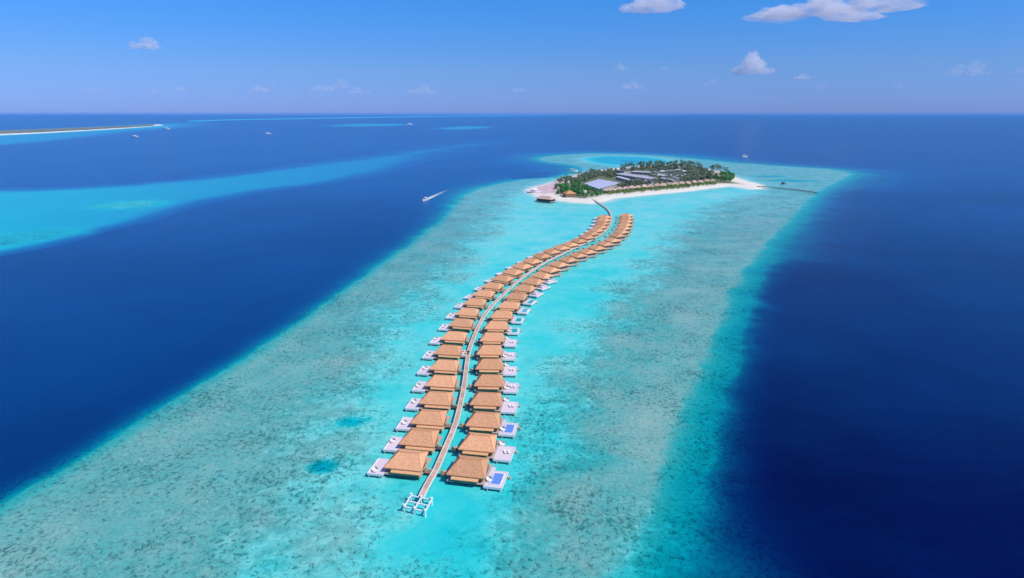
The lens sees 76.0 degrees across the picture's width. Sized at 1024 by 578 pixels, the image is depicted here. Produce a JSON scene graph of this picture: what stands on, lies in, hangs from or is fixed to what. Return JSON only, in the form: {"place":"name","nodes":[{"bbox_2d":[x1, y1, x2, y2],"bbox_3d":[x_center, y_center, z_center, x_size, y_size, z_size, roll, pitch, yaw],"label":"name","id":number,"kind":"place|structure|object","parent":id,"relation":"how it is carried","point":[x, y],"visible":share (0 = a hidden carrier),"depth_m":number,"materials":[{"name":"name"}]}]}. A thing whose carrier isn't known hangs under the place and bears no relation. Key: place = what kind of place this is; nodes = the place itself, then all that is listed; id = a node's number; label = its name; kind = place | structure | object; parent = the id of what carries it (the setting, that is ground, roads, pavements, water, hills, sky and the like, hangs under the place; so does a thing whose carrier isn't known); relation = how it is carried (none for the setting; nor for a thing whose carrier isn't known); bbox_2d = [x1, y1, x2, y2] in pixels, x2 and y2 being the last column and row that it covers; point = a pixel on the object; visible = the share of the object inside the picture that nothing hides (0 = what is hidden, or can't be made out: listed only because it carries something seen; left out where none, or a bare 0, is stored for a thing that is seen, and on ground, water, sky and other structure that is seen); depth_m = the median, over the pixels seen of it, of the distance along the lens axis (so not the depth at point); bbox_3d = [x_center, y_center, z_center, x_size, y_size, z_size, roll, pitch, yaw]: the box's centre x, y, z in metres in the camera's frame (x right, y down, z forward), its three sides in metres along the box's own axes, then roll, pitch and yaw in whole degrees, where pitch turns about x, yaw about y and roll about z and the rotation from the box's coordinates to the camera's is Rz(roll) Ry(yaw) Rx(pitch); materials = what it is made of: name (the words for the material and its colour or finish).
{"place":"outdoors","nodes":[
{"label":"outdoors","id":0,"kind":"place"},
{"bbox_2d":[0,124,160,134],"bbox_3d":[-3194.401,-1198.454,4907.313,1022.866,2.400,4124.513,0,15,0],"label":"sandbank","id":1,"kind":"structure","parent":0,"point":[70,131],"depth_m":4163.11,"materials":[{"name":"white sand"}]},
{"bbox_2d":[0,124,153,133],"bbox_3d":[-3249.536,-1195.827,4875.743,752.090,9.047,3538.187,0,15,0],"label":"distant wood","id":2,"kind":"object","parent":1,"relation":"on","point":[45,130],"visible":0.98,"depth_m":4454.89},
{"bbox_2d":[0,115,1023,577],"bbox_3d":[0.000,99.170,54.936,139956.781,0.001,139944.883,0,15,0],"label":"water","id":3,"kind":"structure","parent":0,"point":[218,333],"depth_m":319.09,"materials":[{"name":"blue liquid"}]},
{"bbox_2d":[367,449,432,479],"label":"water villa","id":4,"kind":"object","parent":3,"relation":"in","point":[407,463],"visible":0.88,"depth_m":206.22,"materials":[{"name":"brown wood"}]},
{"bbox_2d":[372,466,377,472],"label":"daybed","id":5,"kind":"object","parent":4,"relation":"on","point":[375,469],"visible":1,"depth_m":206.16,"materials":[{"name":"white fabric"}]},
{"bbox_2d":[383,427,442,455],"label":"water villa","id":6,"kind":"object","parent":3,"relation":"in","point":[422,439],"visible":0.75,"depth_m":220.86,"materials":[{"name":"brown wood"}]},
{"bbox_2d":[403,493,432,516],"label":"mooring frame","id":7,"kind":"object","parent":3,"relation":"in","point":[414,509],"visible":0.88,"depth_m":188.36,"materials":[{"name":"white paint"}]},
{"bbox_2d":[395,409,451,432],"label":"water villa","id":8,"kind":"object","parent":3,"relation":"in","point":[431,419],"visible":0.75,"depth_m":235.66,"materials":[{"name":"brown wood"}]},
{"bbox_2d":[405,390,457,412],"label":"water villa","id":9,"kind":"object","parent":3,"relation":"in","point":[437,400],"visible":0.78,"depth_m":251.40,"materials":[{"name":"brown wood"}]},
{"bbox_2d":[412,374,460,393],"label":"water villa","id":10,"kind":"object","parent":3,"relation":"in","point":[444,383],"visible":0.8,"depth_m":267.61,"materials":[{"name":"brown wood"}]},
{"bbox_2d":[417,359,462,376],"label":"water villa","id":11,"kind":"object","parent":3,"relation":"in","point":[445,367],"visible":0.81,"depth_m":284.72,"materials":[{"name":"brown wood"}]},
{"bbox_2d":[422,344,464,360],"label":"water villa","id":12,"kind":"object","parent":3,"relation":"in","point":[450,352],"visible":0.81,"depth_m":302.54,"materials":[{"name":"brown wood"}]},
{"bbox_2d":[429,331,469,346],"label":"water villa","id":13,"kind":"object","parent":3,"relation":"in","point":[456,337],"visible":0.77,"depth_m":322.11,"materials":[{"name":"brown wood"}]},
{"bbox_2d":[438,318,475,332],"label":"water villa","id":14,"kind":"object","parent":3,"relation":"in","point":[461,324],"visible":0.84,"depth_m":342.19,"materials":[{"name":"brown wood"}]},
{"bbox_2d":[445,307,481,320],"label":"water villa","id":15,"kind":"object","parent":3,"relation":"in","point":[470,313],"visible":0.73,"depth_m":361.72,"materials":[{"name":"brown wood"}]},
{"bbox_2d":[459,350,469,356],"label":"landing platform","id":16,"kind":"structure","parent":3,"relation":"in","point":[463,353],"depth_m":305.54,"materials":[{"name":"white paint"}]},
{"bbox_2d":[454,298,488,310],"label":"water villa","id":17,"kind":"object","parent":3,"relation":"in","point":[479,303],"visible":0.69,"depth_m":380.71,"materials":[{"name":"brown wood"}]},
{"bbox_2d":[440,455,511,492],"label":"water villa","id":18,"kind":"object","parent":3,"relation":"in","point":[471,470],"visible":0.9,"depth_m":201.85,"materials":[{"name":"brown wood"}]},
{"bbox_2d":[486,476,492,481],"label":"daybed","id":19,"kind":"object","parent":18,"relation":"on","point":[489,479],"visible":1,"depth_m":200.92,"materials":[{"name":"white fabric"}]},
{"bbox_2d":[463,289,496,300],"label":"water villa","id":20,"kind":"object","parent":3,"relation":"in","point":[488,295],"visible":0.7,"depth_m":399.17,"materials":[{"name":"brown wood"}]},
{"bbox_2d":[450,432,518,464],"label":"water villa","id":21,"kind":"object","parent":3,"relation":"in","point":[484,445],"visible":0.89,"depth_m":217.06,"materials":[{"name":"brown wood"}]},
{"bbox_2d":[473,282,505,292],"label":"water villa","id":22,"kind":"object","parent":3,"relation":"in","point":[495,287],"visible":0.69,"depth_m":417.13,"materials":[{"name":"brown wood"}]},
{"bbox_2d":[459,411,520,438],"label":"water villa","id":23,"kind":"object","parent":3,"relation":"in","point":[485,422],"visible":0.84,"depth_m":233.33,"materials":[{"name":"brown wood"}]},
{"bbox_2d":[464,391,520,415],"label":"water villa","id":24,"kind":"object","parent":3,"relation":"in","point":[488,401],"visible":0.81,"depth_m":250.26,"materials":[{"name":"brown wood"}]},
{"bbox_2d":[469,358,519,377],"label":"water villa","id":25,"kind":"object","parent":3,"relation":"in","point":[489,366],"visible":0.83,"depth_m":285.35,"materials":[{"name":"brown wood"}]},
{"bbox_2d":[471,345,517,362],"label":"water villa","id":26,"kind":"object","parent":3,"relation":"in","point":[492,351],"visible":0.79,"depth_m":302.54,"materials":[{"name":"brown wood"}]},
{"bbox_2d":[468,374,521,395],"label":"water villa","id":27,"kind":"object","parent":3,"relation":"in","point":[491,382],"visible":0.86,"depth_m":267.64,"materials":[{"name":"brown wood"}]},
{"bbox_2d":[475,332,518,348],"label":"water villa","id":28,"kind":"object","parent":3,"relation":"in","point":[493,338],"visible":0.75,"depth_m":320.21,"materials":[{"name":"brown wood"}]},
{"bbox_2d":[484,274,515,284],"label":"water villa","id":29,"kind":"object","parent":3,"relation":"in","point":[504,279],"visible":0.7,"depth_m":436.23,"materials":[{"name":"brown wood"}]},
{"bbox_2d":[479,320,521,336],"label":"water villa","id":30,"kind":"object","parent":3,"relation":"in","point":[503,327],"visible":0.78,"depth_m":338.13,"materials":[{"name":"brown wood"}]},
{"bbox_2d":[486,310,525,324],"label":"water villa","id":31,"kind":"object","parent":3,"relation":"in","point":[505,315],"visible":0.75,"depth_m":356.41,"materials":[{"name":"brown wood"}]},
{"bbox_2d":[495,268,523,277],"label":"water villa","id":32,"kind":"object","parent":3,"relation":"in","point":[514,273],"visible":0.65,"depth_m":454.12,"materials":[{"name":"brown wood"}]},
{"bbox_2d":[494,301,531,314],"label":"water villa","id":33,"kind":"object","parent":3,"relation":"in","point":[514,307],"visible":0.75,"depth_m":374.10,"materials":[{"name":"brown wood"}]},
{"bbox_2d":[418,199,611,502],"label":"jetty","id":34,"kind":"object","parent":3,"relation":"in","point":[434,471],"visible":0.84,"depth_m":267.54,"materials":[{"name":"brown wood"}]},
{"bbox_2d":[505,262,532,271],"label":"water villa","id":35,"kind":"object","parent":3,"relation":"in","point":[524,267],"visible":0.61,"depth_m":471.30,"materials":[{"name":"brown wood"}]},
{"bbox_2d":[502,292,536,306],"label":"water villa","id":36,"kind":"object","parent":3,"relation":"in","point":[522,299],"visible":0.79,"depth_m":392.03,"materials":[{"name":"brown wood"}]},
{"bbox_2d":[510,284,543,297],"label":"water villa","id":37,"kind":"object","parent":3,"relation":"in","point":[528,290],"visible":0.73,"depth_m":410.04,"materials":[{"name":"brown wood"}]},
{"bbox_2d":[516,257,542,266],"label":"water villa","id":38,"kind":"object","parent":3,"relation":"in","point":[533,261],"visible":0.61,"depth_m":487.52,"materials":[{"name":"brown wood"}]},
{"bbox_2d":[519,277,550,291],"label":"water villa","id":39,"kind":"object","parent":3,"relation":"in","point":[535,282],"visible":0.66,"depth_m":426.80,"materials":[{"name":"brown wood"}]},
{"bbox_2d":[526,252,551,260],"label":"water villa","id":40,"kind":"object","parent":3,"relation":"in","point":[542,256],"visible":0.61,"depth_m":505.06,"materials":[{"name":"brown wood"}]},
{"bbox_2d":[528,271,556,283],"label":"water villa","id":41,"kind":"object","parent":3,"relation":"in","point":[540,275],"visible":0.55,"depth_m":443.60,"materials":[{"name":"brown wood"}]},
{"bbox_2d":[536,195,556,202],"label":"overwater restaurant","id":42,"kind":"structure","parent":3,"relation":"in","point":[543,198],"depth_m":836.04},
{"bbox_2d":[536,266,561,276],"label":"water villa","id":43,"kind":"object","parent":3,"relation":"in","point":[551,270],"visible":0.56,"depth_m":460.56,"materials":[{"name":"brown wood"}]},
{"bbox_2d":[537,248,560,255],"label":"water villa","id":44,"kind":"object","parent":3,"relation":"in","point":[551,252],"visible":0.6,"depth_m":521.21,"materials":[{"name":"brown wood"}]},
{"bbox_2d":[546,261,569,270],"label":"water villa","id":45,"kind":"object","parent":3,"relation":"in","point":[562,266],"visible":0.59,"depth_m":476.56,"materials":[{"name":"brown wood"}]},
{"bbox_2d":[547,244,571,251],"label":"water villa","id":46,"kind":"object","parent":3,"relation":"in","point":[561,248],"visible":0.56,"depth_m":536.56,"materials":[{"name":"brown wood"}]},
{"bbox_2d":[552,256,578,266],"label":"water villa","id":47,"kind":"object","parent":3,"relation":"in","point":[571,261],"visible":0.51,"depth_m":491.94,"materials":[{"name":"brown wood"}]},
{"bbox_2d":[562,241,580,247],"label":"water villa","id":48,"kind":"object","parent":3,"relation":"in","point":[570,244],"visible":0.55,"depth_m":550.12,"materials":[{"name":"brown wood"}]},
{"bbox_2d":[561,251,588,260],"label":"water villa","id":49,"kind":"object","parent":3,"relation":"in","point":[579,256],"visible":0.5,"depth_m":507.51,"materials":[{"name":"brown wood"}]},
{"bbox_2d":[566,238,588,244],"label":"water villa","id":50,"kind":"object","parent":3,"relation":"in","point":[579,241],"visible":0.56,"depth_m":565.86,"materials":[{"name":"brown wood"}]},
{"bbox_2d":[572,248,597,257],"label":"water villa","id":51,"kind":"object","parent":3,"relation":"in","point":[589,252],"visible":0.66,"depth_m":520.52,"materials":[{"name":"brown wood"}]},
{"bbox_2d":[574,234,595,240],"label":"water villa","id":52,"kind":"object","parent":3,"relation":"in","point":[587,237],"visible":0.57,"depth_m":582.58,"materials":[{"name":"brown wood"}]},
{"bbox_2d":[579,230,600,236],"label":"water villa","id":53,"kind":"object","parent":3,"relation":"in","point":[593,233],"visible":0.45,"depth_m":600.78,"materials":[{"name":"brown wood"}]},
{"bbox_2d":[582,244,606,253],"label":"water villa","id":54,"kind":"object","parent":3,"relation":"in","point":[598,248],"visible":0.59,"depth_m":535.22,"materials":[{"name":"brown wood"}]},
{"bbox_2d":[584,227,604,233],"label":"water villa","id":55,"kind":"object","parent":3,"relation":"in","point":[598,230],"visible":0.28,"depth_m":617.25,"materials":[{"name":"brown wood"}]},
{"bbox_2d":[587,224,607,229],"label":"water villa","id":56,"kind":"object","parent":3,"relation":"in","point":[600,226],"visible":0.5,"depth_m":636.29,"materials":[{"name":"brown wood"}]},
{"bbox_2d":[590,221,609,225],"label":"water villa","id":57,"kind":"object","parent":3,"relation":"in","point":[604,223],"visible":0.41,"depth_m":656.41,"materials":[{"name":"brown wood"}]},
{"bbox_2d":[591,218,610,222],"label":"water villa","id":58,"kind":"object","parent":3,"relation":"in","point":[603,219],"visible":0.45,"depth_m":677.07,"materials":[{"name":"brown wood"}]},
{"bbox_2d":[592,215,611,219],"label":"water villa","id":59,"kind":"object","parent":3,"relation":"in","point":[604,216],"visible":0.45,"depth_m":697.39,"materials":[{"name":"brown wood"}]},
{"bbox_2d":[591,240,614,249],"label":"water villa","id":60,"kind":"object","parent":3,"relation":"in","point":[606,244],"visible":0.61,"depth_m":551.45,"materials":[{"name":"brown wood"}]},
{"bbox_2d":[593,237,621,245],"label":"water villa","id":61,"kind":"object","parent":3,"relation":"in","point":[615,241],"visible":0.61,"depth_m":567.97,"materials":[{"name":"brown wood"}]},
{"bbox_2d":[604,232,626,240],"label":"water villa","id":62,"kind":"object","parent":3,"relation":"in","point":[619,236],"visible":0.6,"depth_m":590.41,"materials":[{"name":"brown wood"}]},
{"bbox_2d":[608,229,629,236],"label":"water villa","id":63,"kind":"object","parent":3,"relation":"in","point":[624,232],"visible":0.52,"depth_m":608.75,"materials":[{"name":"brown wood"}]},
{"bbox_2d":[608,225,631,232],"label":"water villa","id":64,"kind":"object","parent":3,"relation":"in","point":[626,228],"visible":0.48,"depth_m":628.79,"materials":[{"name":"brown wood"}]},
{"bbox_2d":[613,222,633,229],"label":"water villa","id":65,"kind":"object","parent":3,"relation":"in","point":[626,224],"visible":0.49,"depth_m":647.92,"materials":[{"name":"brown wood"}]},
{"bbox_2d":[615,219,633,225],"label":"water villa","id":66,"kind":"object","parent":3,"relation":"in","point":[626,221],"visible":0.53,"depth_m":668.77,"materials":[{"name":"brown wood"}]},
{"bbox_2d":[615,213,633,219],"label":"water villa","id":67,"kind":"object","parent":3,"relation":"in","point":[625,214],"visible":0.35,"depth_m":707.55,"materials":[{"name":"brown wood"}]},
{"bbox_2d":[615,216,634,221],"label":"water villa","id":68,"kind":"object","parent":3,"relation":"in","point":[626,217],"visible":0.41,"depth_m":688.36,"materials":[{"name":"brown wood"}]},
{"bbox_2d":[757,186,817,192],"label":"jetty","id":69,"kind":"object","parent":3,"relation":"in","point":[786,188],"visible":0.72,"depth_m":982.34,"materials":[{"name":"grey wood"}]},
{"bbox_2d":[0,0,1023,114],"label":"sky","id":70,"kind":"structure","parent":0,"point":[58,57],"materials":[{"name":"blue"}]},
{"bbox_2d":[526,165,763,203],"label":"ground","id":71,"kind":"structure","parent":0,"point":[548,189],"depth_m":985.30,"materials":[{"name":"white sand"}]},
{"bbox_2d":[527,188,541,191],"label":"beach bar","id":72,"kind":"object","parent":71,"relation":"on","point":[534,190],"visible":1,"depth_m":944.49,"materials":[{"name":"white paint"}]},
{"bbox_2d":[563,190,575,197],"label":"pavilion","id":73,"kind":"structure","parent":71,"relation":"on","point":[568,193],"depth_m":880.80,"materials":[{"name":"brown wood"}]},
{"bbox_2d":[584,179,617,190],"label":"service building","id":74,"kind":"structure","parent":71,"relation":"on","point":[597,184],"depth_m":997.58,"materials":[{"name":"metal"}]},
{"bbox_2d":[616,176,629,180],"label":"service building","id":75,"kind":"structure","parent":71,"relation":"on","point":[620,178],"depth_m":1102.09,"materials":[{"name":"metal"}]},
{"bbox_2d":[617,170,629,172],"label":"service building","id":76,"kind":"structure","parent":71,"relation":"on","point":[623,171],"depth_m":1241.37,"materials":[{"name":"metal"}]},
{"bbox_2d":[615,173,657,179],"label":"service building","id":77,"kind":"structure","parent":71,"relation":"on","point":[627,175],"depth_m":1135.58,"materials":[{"name":"metal"}]},
{"bbox_2d":[631,171,651,174],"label":"service building","id":78,"kind":"structure","parent":71,"relation":"on","point":[641,172],"depth_m":1215.45,"materials":[{"name":"metal"}]},
{"bbox_2d":[573,163,716,184],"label":"woodland","id":79,"kind":"object","parent":71,"relation":"on","point":[673,173],"visible":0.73,"depth_m":1171.03,"materials":[{"name":"green plant"}]}
]}

